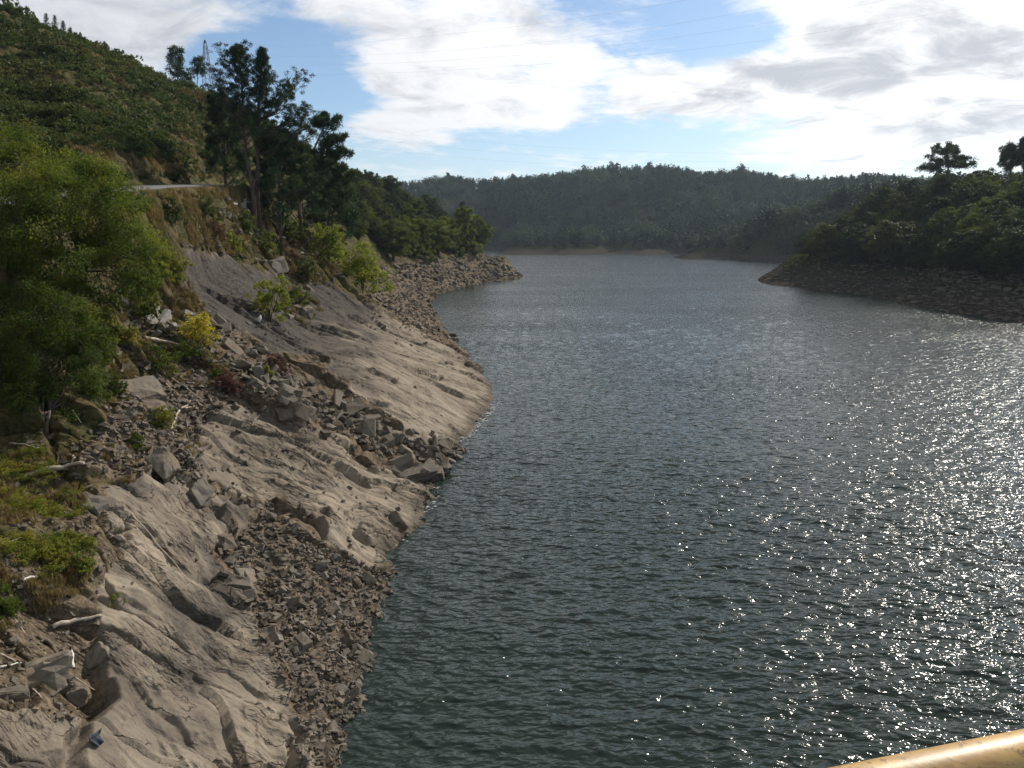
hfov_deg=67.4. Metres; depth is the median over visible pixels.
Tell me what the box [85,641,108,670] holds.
boulder
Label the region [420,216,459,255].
broadleaf tree
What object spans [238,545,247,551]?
rock
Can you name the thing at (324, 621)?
rock
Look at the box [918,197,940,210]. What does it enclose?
broadleaf tree
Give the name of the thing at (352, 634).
rock
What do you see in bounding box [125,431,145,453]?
shrub
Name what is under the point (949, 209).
broadleaf tree
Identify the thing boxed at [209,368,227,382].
shrub
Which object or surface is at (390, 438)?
rock
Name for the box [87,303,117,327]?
shrub
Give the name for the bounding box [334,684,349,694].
rock
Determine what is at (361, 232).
broadleaf tree
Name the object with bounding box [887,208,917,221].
broadleaf tree
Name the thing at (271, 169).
pine tree
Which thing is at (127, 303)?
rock
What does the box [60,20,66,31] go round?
pine tree
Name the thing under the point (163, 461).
boulder
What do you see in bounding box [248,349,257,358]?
rock
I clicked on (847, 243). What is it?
broadleaf tree
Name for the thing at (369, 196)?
broadleaf tree
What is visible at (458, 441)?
foam
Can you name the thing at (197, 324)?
shrub
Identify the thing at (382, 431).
rock
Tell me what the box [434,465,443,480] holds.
boulder
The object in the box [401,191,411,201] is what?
broadleaf tree
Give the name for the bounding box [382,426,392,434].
rock
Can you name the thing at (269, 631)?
boulder
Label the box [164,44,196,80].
pine tree
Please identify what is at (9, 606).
herb clump
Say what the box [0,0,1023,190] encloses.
sky
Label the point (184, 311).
rock
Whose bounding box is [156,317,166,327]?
rock
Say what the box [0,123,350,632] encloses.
dry grass
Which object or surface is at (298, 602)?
rock
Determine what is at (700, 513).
water
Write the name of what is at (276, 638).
rock
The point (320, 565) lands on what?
rock
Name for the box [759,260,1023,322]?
shore rubble
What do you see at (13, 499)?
herb clump
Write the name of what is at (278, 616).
rock
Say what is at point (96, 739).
plastic scrap
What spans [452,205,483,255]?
tree
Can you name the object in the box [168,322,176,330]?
rock
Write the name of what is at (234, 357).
rock
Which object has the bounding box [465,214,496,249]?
broadleaf tree
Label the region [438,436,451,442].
rock
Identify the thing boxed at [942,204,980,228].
broadleaf tree
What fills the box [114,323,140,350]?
shrub
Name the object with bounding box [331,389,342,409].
rock
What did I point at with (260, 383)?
rock
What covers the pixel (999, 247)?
broadleaf tree
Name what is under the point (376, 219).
broadleaf tree
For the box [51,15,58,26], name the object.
pine tree
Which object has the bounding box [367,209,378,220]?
broadleaf tree
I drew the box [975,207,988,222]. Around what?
broadleaf tree
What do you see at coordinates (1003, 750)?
handrail
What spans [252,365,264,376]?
rock
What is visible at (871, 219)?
broadleaf tree
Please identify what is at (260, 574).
rock
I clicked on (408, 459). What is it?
rock
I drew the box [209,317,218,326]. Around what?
rock
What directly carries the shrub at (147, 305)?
on the bank slope
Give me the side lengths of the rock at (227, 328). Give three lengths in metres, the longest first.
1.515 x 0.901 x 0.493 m
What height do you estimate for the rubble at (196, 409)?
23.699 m
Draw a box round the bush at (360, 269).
[334,240,395,293]
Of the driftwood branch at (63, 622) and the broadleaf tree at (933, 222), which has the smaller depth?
the driftwood branch at (63, 622)
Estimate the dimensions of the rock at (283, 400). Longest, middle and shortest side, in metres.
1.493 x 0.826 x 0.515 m
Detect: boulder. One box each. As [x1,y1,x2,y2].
[0,685,29,699]
[26,649,72,691]
[65,684,88,706]
[82,491,116,515]
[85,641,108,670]
[112,504,125,518]
[116,375,166,401]
[142,399,168,413]
[145,446,180,481]
[187,476,214,507]
[217,533,237,550]
[227,577,254,590]
[259,625,275,637]
[265,256,288,274]
[274,407,293,422]
[283,312,293,319]
[292,304,313,319]
[326,600,340,614]
[339,398,365,416]
[391,461,437,481]
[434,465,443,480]
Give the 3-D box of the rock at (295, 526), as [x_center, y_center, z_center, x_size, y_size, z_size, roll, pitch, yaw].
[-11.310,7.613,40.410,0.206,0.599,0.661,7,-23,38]
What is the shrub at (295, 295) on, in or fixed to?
on the bank slope
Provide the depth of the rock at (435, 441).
62.98 m
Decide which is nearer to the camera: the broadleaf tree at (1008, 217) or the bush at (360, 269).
the bush at (360, 269)
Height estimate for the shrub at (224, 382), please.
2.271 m
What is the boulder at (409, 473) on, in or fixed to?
on the bank slope
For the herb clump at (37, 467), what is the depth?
32.51 m
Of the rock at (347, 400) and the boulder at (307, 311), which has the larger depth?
the boulder at (307, 311)
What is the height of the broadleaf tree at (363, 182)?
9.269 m
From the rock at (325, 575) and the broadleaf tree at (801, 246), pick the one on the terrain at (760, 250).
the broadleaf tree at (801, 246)
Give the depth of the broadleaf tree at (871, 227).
272.37 m
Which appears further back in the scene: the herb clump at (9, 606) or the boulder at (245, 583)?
the boulder at (245, 583)
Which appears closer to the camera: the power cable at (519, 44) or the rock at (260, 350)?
the rock at (260, 350)
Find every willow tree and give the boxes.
[0,116,175,327]
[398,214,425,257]
[410,216,436,262]
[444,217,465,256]
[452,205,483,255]
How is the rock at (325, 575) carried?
on the bank slope
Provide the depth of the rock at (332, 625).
33.93 m
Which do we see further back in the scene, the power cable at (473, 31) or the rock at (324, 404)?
the power cable at (473, 31)
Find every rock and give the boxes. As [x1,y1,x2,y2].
[119,295,135,309]
[128,319,137,327]
[143,314,158,327]
[151,330,162,336]
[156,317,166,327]
[156,323,168,329]
[157,309,171,320]
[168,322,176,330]
[179,309,192,315]
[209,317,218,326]
[212,329,222,339]
[213,313,227,323]
[213,323,231,333]
[221,338,243,355]
[223,556,235,565]
[231,354,238,359]
[233,360,251,369]
[234,568,255,575]
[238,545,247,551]
[241,373,250,379]
[242,589,256,600]
[243,347,249,353]
[244,570,256,583]
[245,374,257,385]
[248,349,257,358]
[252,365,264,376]
[254,346,265,353]
[254,378,263,387]
[255,374,271,382]
[256,572,265,577]
[262,373,269,383]
[265,386,277,395]
[268,512,276,520]
[269,612,282,622]
[270,364,278,372]
[270,377,278,384]
[270,633,283,643]
[275,389,295,403]
[277,383,297,392]
[277,395,289,405]
[279,378,289,385]
[281,375,293,384]
[283,516,289,522]
[286,391,297,408]
[286,624,292,632]
[287,596,304,607]
[291,522,302,534]
[292,375,301,380]
[292,646,300,656]
[293,402,311,421]
[294,632,312,650]
[295,390,302,401]
[296,388,310,397]
[304,678,315,687]
[310,413,316,421]
[315,562,328,570]
[318,670,323,679]
[320,400,329,408]
[320,414,331,423]
[320,619,330,623]
[321,571,329,580]
[326,623,335,629]
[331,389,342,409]
[332,420,343,430]
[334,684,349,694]
[335,410,343,419]
[335,697,346,705]
[337,597,345,606]
[338,400,346,409]
[339,633,354,645]
[342,397,352,402]
[343,648,349,653]
[346,631,354,638]
[347,687,360,700]
[350,599,355,606]
[353,577,362,588]
[354,680,362,687]
[355,412,363,418]
[356,424,361,434]
[356,648,373,664]
[358,695,367,702]
[361,418,375,437]
[361,570,376,584]
[364,414,381,420]
[370,438,376,449]
[376,418,387,425]
[376,423,385,427]
[376,443,386,448]
[377,427,392,434]
[377,434,394,448]
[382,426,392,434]
[388,430,401,440]
[389,455,403,462]
[392,453,414,466]
[396,434,405,443]
[397,444,412,453]
[414,438,422,446]
[419,437,430,444]
[420,467,429,472]
[422,445,439,452]
[423,448,433,454]
[423,458,435,466]
[431,435,437,446]
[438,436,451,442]
[438,438,452,449]
[441,458,448,464]
[442,462,452,471]
[446,450,455,457]
[455,454,462,459]
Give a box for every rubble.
[0,197,522,767]
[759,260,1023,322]
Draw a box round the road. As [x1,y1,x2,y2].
[0,184,235,204]
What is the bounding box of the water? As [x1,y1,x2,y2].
[336,251,1023,767]
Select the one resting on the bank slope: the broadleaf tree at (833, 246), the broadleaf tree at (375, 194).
the broadleaf tree at (375, 194)
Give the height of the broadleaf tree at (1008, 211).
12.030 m
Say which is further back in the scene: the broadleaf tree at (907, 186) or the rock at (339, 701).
the broadleaf tree at (907, 186)
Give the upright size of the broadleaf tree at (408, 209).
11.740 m
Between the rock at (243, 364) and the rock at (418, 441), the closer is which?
the rock at (243, 364)
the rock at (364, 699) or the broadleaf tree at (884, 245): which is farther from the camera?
the broadleaf tree at (884, 245)
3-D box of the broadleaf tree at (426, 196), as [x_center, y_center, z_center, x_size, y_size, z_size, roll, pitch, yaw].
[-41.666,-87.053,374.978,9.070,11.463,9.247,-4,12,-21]
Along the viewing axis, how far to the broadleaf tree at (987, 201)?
223.87 m
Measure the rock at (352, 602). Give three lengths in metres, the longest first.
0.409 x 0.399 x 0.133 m
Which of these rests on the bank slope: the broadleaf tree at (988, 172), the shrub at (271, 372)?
the shrub at (271, 372)
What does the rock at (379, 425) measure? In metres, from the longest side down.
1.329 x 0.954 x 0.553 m
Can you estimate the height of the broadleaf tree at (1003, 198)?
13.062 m
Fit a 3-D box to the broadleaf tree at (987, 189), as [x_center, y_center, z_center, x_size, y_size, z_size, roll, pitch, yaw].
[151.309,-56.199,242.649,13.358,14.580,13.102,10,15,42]
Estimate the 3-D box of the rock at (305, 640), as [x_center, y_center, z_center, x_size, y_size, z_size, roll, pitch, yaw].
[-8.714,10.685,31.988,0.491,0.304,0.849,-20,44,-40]
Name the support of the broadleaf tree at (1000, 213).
on the terrain at (760, 250)
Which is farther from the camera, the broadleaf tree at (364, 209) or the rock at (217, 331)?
the broadleaf tree at (364, 209)
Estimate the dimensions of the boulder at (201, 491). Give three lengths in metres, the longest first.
1.392 x 1.318 x 1.262 m
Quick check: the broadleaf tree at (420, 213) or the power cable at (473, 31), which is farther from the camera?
the broadleaf tree at (420, 213)
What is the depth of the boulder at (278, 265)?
98.36 m
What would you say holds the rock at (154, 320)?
on the bank slope
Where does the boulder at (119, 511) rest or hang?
on the bank slope
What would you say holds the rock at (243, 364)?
on the bank slope
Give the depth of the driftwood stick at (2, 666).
21.23 m
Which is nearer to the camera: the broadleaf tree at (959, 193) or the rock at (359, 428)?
the rock at (359, 428)
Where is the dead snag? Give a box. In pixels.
[171,399,195,434]
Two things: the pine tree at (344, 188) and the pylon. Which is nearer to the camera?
the pine tree at (344, 188)
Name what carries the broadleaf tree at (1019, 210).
on the terrain at (760, 250)
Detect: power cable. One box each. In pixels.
[211,0,684,46]
[223,1,795,56]
[279,0,1002,75]
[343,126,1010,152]
[347,0,883,64]
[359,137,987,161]
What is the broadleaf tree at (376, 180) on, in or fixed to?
on the bank slope
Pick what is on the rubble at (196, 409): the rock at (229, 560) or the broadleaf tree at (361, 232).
the rock at (229, 560)
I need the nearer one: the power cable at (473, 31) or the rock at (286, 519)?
the rock at (286, 519)
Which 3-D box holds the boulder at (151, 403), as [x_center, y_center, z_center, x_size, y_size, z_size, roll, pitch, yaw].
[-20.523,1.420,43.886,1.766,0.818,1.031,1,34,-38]
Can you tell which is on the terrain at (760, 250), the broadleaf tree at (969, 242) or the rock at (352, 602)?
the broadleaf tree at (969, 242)
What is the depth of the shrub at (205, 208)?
80.44 m
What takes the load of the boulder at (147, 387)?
on the bank slope
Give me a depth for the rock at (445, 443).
64.55 m
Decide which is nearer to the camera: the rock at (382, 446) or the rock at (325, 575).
the rock at (325, 575)
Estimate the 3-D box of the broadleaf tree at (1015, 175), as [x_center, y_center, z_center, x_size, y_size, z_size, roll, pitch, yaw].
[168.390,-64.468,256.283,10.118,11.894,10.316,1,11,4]
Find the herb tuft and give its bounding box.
[72,554,96,577]
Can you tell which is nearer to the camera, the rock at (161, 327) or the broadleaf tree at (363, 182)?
the rock at (161, 327)
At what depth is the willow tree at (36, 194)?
41.21 m
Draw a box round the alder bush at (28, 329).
[0,269,115,435]
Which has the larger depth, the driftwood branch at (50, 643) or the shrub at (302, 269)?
the shrub at (302, 269)
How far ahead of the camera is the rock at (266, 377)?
57.98 m
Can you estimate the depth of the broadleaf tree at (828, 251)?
291.90 m
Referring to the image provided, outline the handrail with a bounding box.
[830,729,1023,767]
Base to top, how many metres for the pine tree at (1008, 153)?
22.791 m
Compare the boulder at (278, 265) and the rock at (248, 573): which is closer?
the rock at (248, 573)
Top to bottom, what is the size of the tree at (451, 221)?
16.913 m
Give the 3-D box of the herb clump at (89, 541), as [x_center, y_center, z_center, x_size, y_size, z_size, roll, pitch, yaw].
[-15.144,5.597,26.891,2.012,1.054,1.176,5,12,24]
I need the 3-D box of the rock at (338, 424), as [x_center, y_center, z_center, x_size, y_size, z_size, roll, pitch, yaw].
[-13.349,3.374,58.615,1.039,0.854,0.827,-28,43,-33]
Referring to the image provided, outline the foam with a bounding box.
[402,405,498,539]
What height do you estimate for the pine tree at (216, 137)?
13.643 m
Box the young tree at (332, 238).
[305,221,348,266]
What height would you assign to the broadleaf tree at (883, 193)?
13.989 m
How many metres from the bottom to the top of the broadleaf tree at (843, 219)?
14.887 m
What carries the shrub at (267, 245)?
on the bank slope
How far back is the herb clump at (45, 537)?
25.74 m
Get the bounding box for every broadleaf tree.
[346,204,367,227]
[351,170,366,183]
[352,216,369,239]
[355,180,370,187]
[357,183,376,205]
[358,201,373,224]
[360,169,373,180]
[364,171,386,192]
[364,185,384,203]
[365,217,377,235]
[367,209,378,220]
[368,217,385,240]
[370,200,396,220]
[371,218,416,261]
[380,197,392,204]
[381,175,402,190]
[397,203,417,223]
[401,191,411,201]
[406,196,429,215]
[414,209,425,216]
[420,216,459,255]
[421,194,430,203]
[422,197,440,216]
[435,208,448,217]
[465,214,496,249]
[792,228,819,258]
[800,222,851,261]
[814,222,849,254]
[831,214,861,236]
[832,224,875,263]
[847,206,868,223]
[853,231,890,262]
[854,224,888,254]
[858,193,886,220]
[858,219,918,266]
[859,211,879,229]
[870,185,897,214]
[879,211,915,232]
[881,192,911,218]
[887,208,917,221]
[893,178,923,205]
[905,220,927,234]
[913,186,928,200]
[917,195,959,227]
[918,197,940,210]
[923,208,958,236]
[923,231,947,261]
[925,178,956,196]
[925,238,957,270]
[926,196,961,211]
[927,171,956,193]
[933,206,965,230]
[937,181,960,197]
[938,218,965,245]
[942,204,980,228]
[943,229,974,270]
[944,182,975,208]
[950,230,993,273]
[951,212,994,236]
[952,222,991,258]
[957,173,982,183]
[958,173,993,192]
[959,187,991,206]
[959,194,1014,218]
[968,183,1006,206]
[969,217,1008,248]
[973,167,1001,185]
[974,222,1010,266]
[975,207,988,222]
[977,178,1007,190]
[978,200,1016,226]
[979,185,1015,207]
[982,194,1023,213]
[985,225,1023,272]
[991,228,1023,279]
[992,212,1023,234]
[994,217,1023,235]
[998,181,1023,206]
[1001,177,1023,192]
[1001,208,1018,219]
[1002,173,1023,187]
[1003,211,1022,220]
[1007,181,1023,208]
[1011,208,1023,225]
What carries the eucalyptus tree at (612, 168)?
on the terrain at (760, 250)
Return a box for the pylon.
[202,40,213,89]
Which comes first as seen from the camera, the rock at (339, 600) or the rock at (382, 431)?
the rock at (339, 600)
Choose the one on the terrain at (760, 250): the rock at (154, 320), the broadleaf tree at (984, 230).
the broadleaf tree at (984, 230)
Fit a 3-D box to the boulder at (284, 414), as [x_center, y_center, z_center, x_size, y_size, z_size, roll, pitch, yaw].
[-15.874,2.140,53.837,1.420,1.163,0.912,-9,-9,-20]
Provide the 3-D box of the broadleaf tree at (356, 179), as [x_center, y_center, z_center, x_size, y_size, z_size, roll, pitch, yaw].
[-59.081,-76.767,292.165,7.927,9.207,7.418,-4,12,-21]
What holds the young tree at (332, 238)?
on the bank slope
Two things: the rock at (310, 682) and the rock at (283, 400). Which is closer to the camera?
the rock at (310, 682)
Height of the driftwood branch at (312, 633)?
1.093 m
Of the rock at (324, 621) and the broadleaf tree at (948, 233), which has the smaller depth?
the rock at (324, 621)
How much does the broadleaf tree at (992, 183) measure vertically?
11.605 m
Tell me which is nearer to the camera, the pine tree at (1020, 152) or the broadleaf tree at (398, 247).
the broadleaf tree at (398, 247)
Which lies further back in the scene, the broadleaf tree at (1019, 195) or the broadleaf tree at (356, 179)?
the broadleaf tree at (356, 179)
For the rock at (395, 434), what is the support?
on the bank slope
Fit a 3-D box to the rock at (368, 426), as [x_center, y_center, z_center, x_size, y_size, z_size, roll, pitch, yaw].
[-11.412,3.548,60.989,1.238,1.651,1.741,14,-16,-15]
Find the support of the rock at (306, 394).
on the bank slope
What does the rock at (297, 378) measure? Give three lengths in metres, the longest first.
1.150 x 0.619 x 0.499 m
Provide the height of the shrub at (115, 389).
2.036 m
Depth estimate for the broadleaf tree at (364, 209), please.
245.59 m
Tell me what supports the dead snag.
on the rubble at (196, 409)
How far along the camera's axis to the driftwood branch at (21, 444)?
33.89 m
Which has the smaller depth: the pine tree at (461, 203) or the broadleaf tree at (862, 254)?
the broadleaf tree at (862, 254)
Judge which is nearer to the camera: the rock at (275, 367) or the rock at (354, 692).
the rock at (354, 692)
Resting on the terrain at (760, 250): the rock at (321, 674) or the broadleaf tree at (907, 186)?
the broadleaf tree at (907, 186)
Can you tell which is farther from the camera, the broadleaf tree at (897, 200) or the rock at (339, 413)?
the broadleaf tree at (897, 200)
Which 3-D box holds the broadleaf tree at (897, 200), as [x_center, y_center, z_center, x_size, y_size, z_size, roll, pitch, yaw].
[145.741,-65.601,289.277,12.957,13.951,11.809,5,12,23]
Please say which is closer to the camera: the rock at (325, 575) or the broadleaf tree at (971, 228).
the rock at (325, 575)
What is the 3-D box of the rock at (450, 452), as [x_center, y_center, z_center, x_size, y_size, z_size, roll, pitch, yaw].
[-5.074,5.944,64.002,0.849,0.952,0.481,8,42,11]
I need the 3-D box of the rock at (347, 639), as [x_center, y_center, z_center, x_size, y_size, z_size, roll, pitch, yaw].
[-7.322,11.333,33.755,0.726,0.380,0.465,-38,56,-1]
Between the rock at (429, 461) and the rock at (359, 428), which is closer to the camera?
the rock at (429, 461)
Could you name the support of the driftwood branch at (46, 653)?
on the bank slope
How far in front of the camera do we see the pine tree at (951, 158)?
285.47 m
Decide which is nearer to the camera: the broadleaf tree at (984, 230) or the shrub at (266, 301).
the shrub at (266, 301)
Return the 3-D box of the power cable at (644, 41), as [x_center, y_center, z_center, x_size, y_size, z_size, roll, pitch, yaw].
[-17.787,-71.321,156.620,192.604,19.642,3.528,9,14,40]
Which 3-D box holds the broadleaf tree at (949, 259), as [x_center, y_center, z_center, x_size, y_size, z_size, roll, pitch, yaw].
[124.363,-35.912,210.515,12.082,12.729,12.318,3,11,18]
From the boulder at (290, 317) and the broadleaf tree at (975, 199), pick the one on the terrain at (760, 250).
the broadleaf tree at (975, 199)
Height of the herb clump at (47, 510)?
1.180 m
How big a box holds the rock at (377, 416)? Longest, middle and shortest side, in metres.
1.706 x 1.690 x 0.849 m
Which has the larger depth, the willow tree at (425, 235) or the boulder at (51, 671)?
the willow tree at (425, 235)
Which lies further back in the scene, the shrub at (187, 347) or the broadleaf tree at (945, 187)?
the broadleaf tree at (945, 187)
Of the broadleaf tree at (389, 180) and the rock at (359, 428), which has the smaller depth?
the rock at (359, 428)
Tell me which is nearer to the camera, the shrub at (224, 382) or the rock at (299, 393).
the shrub at (224, 382)
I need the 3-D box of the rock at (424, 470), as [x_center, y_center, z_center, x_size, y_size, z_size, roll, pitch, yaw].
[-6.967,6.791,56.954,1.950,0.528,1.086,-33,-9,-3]
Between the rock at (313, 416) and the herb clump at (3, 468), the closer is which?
the herb clump at (3, 468)
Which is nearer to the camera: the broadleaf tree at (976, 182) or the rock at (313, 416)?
the rock at (313, 416)
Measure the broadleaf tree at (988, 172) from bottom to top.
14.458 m
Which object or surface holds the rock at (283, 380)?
on the bank slope
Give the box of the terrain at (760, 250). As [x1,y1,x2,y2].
[413,177,1023,322]
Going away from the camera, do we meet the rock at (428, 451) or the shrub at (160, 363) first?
the shrub at (160, 363)
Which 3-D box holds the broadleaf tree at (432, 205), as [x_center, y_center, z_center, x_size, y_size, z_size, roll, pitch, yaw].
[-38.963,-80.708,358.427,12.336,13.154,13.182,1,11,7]
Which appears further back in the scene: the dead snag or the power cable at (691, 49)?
the power cable at (691, 49)
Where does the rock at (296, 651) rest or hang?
on the bank slope
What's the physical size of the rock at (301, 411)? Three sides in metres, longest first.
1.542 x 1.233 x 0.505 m
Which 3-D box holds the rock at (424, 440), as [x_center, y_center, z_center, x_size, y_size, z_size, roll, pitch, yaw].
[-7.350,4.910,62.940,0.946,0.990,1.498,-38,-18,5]
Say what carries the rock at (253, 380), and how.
on the bank slope
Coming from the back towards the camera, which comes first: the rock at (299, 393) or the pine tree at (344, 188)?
the pine tree at (344, 188)
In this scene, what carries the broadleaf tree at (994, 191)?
on the terrain at (760, 250)
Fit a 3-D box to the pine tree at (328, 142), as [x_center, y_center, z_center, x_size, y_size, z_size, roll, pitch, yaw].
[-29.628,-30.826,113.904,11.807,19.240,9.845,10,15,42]
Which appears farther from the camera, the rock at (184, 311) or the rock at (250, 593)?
the rock at (184, 311)
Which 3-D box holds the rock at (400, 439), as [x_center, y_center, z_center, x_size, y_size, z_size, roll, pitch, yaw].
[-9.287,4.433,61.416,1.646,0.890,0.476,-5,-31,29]
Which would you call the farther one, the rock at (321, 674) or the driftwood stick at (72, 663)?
the rock at (321, 674)
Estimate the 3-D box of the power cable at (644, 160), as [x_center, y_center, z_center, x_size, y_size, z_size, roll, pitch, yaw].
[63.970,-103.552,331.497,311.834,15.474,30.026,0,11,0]
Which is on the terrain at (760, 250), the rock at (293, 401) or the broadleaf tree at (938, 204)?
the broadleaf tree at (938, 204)
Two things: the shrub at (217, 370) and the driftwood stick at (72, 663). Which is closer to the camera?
the driftwood stick at (72, 663)
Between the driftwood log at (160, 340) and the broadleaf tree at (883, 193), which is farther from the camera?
the broadleaf tree at (883, 193)
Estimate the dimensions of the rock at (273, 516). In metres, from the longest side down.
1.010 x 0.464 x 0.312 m
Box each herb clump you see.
[0,450,61,495]
[0,491,56,513]
[0,527,48,566]
[0,579,26,619]
[8,443,59,481]
[13,487,92,518]
[19,531,81,562]
[35,535,126,608]
[49,529,100,556]
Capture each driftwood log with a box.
[20,455,84,481]
[142,336,180,346]
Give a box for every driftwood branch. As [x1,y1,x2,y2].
[9,442,38,447]
[13,617,94,689]
[36,634,72,667]
[52,614,101,628]
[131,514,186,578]
[171,377,203,400]
[305,627,350,663]
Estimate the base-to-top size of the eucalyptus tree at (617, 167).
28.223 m
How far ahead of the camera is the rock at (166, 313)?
58.66 m
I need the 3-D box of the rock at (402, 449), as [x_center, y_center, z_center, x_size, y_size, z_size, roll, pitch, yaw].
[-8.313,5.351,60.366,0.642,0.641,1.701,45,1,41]
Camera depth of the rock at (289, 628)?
32.52 m
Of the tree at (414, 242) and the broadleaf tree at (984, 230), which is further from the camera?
the tree at (414, 242)
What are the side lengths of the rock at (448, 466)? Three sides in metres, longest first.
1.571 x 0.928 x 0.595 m
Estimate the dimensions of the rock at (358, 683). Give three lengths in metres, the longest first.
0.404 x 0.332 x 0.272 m
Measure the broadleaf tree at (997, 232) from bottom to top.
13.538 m
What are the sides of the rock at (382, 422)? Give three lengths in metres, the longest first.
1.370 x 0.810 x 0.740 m
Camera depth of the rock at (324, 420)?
58.23 m
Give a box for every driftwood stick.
[0,662,21,667]
[12,574,42,582]
[71,650,74,667]
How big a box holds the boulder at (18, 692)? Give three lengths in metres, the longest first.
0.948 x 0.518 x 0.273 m
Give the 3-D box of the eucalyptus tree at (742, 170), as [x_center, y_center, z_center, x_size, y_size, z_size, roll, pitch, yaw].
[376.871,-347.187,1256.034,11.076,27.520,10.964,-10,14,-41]
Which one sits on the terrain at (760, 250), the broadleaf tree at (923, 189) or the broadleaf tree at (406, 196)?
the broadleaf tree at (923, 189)
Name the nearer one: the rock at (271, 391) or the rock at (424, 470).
the rock at (271, 391)
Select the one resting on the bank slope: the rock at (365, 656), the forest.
the rock at (365, 656)
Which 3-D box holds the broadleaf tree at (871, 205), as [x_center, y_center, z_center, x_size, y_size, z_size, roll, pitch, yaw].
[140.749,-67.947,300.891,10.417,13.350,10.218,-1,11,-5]
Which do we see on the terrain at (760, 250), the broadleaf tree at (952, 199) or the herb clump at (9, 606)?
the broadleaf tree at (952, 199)
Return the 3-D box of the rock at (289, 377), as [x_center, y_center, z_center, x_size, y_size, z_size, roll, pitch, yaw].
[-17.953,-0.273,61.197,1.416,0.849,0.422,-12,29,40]
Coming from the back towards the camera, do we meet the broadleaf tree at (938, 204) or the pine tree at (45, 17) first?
the broadleaf tree at (938, 204)
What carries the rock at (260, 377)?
on the bank slope
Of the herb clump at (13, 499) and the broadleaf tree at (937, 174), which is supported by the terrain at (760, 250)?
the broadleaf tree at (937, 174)
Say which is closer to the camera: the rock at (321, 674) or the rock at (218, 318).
the rock at (321, 674)
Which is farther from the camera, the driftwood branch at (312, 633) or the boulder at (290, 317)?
the boulder at (290, 317)
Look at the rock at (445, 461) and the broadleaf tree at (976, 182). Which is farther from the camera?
the broadleaf tree at (976, 182)
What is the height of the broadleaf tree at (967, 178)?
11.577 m
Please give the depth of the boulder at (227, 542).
35.80 m
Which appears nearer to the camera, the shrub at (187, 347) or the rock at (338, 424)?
the shrub at (187, 347)
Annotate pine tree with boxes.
[43,13,48,24]
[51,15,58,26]
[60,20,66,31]
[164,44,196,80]
[189,55,207,86]
[196,91,253,184]
[203,38,266,227]
[229,131,327,255]
[239,46,322,233]
[276,110,354,237]
[289,160,363,260]
[455,201,478,239]
[914,141,978,179]
[996,141,1022,177]
[1015,135,1023,170]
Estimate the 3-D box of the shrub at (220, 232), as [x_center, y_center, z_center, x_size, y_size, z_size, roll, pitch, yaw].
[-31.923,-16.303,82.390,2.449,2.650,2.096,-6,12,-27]
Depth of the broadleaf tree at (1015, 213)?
204.11 m
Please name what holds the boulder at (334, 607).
on the bank slope
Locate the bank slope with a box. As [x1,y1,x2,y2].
[0,11,520,767]
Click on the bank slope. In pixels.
(180, 675)
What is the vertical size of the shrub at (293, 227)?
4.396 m
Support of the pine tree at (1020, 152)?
on the terrain at (760, 250)
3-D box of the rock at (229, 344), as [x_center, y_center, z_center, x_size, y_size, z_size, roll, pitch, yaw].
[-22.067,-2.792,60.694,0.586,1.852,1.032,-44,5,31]
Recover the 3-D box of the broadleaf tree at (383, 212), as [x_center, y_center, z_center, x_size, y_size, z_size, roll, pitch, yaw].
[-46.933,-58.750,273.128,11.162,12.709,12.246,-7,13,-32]
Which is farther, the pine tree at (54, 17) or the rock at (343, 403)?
the pine tree at (54, 17)
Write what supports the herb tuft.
on the bank slope
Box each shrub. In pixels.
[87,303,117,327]
[96,334,120,362]
[99,369,128,396]
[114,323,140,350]
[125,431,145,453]
[127,287,162,321]
[139,341,183,378]
[148,405,176,430]
[160,195,189,227]
[166,252,193,288]
[171,339,206,364]
[176,311,221,344]
[192,195,227,220]
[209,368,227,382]
[210,219,226,242]
[213,368,244,392]
[225,231,242,252]
[237,210,259,233]
[244,274,290,321]
[253,229,279,257]
[262,353,291,373]
[262,365,274,377]
[272,214,304,239]
[288,286,311,305]
[293,254,319,279]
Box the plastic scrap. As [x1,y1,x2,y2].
[89,728,103,746]
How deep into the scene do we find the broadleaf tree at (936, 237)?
234.95 m
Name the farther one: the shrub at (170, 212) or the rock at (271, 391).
the shrub at (170, 212)
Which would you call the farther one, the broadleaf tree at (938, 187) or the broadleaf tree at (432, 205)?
the broadleaf tree at (432, 205)
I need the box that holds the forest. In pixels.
[400,163,1022,252]
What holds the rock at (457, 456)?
on the bank slope
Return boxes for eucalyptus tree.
[609,161,615,171]
[615,163,620,170]
[740,163,745,172]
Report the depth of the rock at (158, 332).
55.97 m
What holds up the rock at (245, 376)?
on the bank slope
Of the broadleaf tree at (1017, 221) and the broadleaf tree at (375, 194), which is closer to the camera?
the broadleaf tree at (1017, 221)
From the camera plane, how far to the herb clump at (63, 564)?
25.69 m
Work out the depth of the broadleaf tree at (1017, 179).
234.62 m
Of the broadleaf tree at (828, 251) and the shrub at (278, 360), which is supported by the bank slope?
the shrub at (278, 360)
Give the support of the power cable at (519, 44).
attached to the pylon
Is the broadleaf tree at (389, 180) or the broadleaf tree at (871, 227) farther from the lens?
the broadleaf tree at (389, 180)
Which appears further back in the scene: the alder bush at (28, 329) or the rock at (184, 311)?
the rock at (184, 311)
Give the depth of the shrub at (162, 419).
42.42 m
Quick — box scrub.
[0,0,412,212]
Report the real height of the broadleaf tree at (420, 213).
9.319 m
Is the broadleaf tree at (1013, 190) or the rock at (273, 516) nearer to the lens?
the rock at (273, 516)

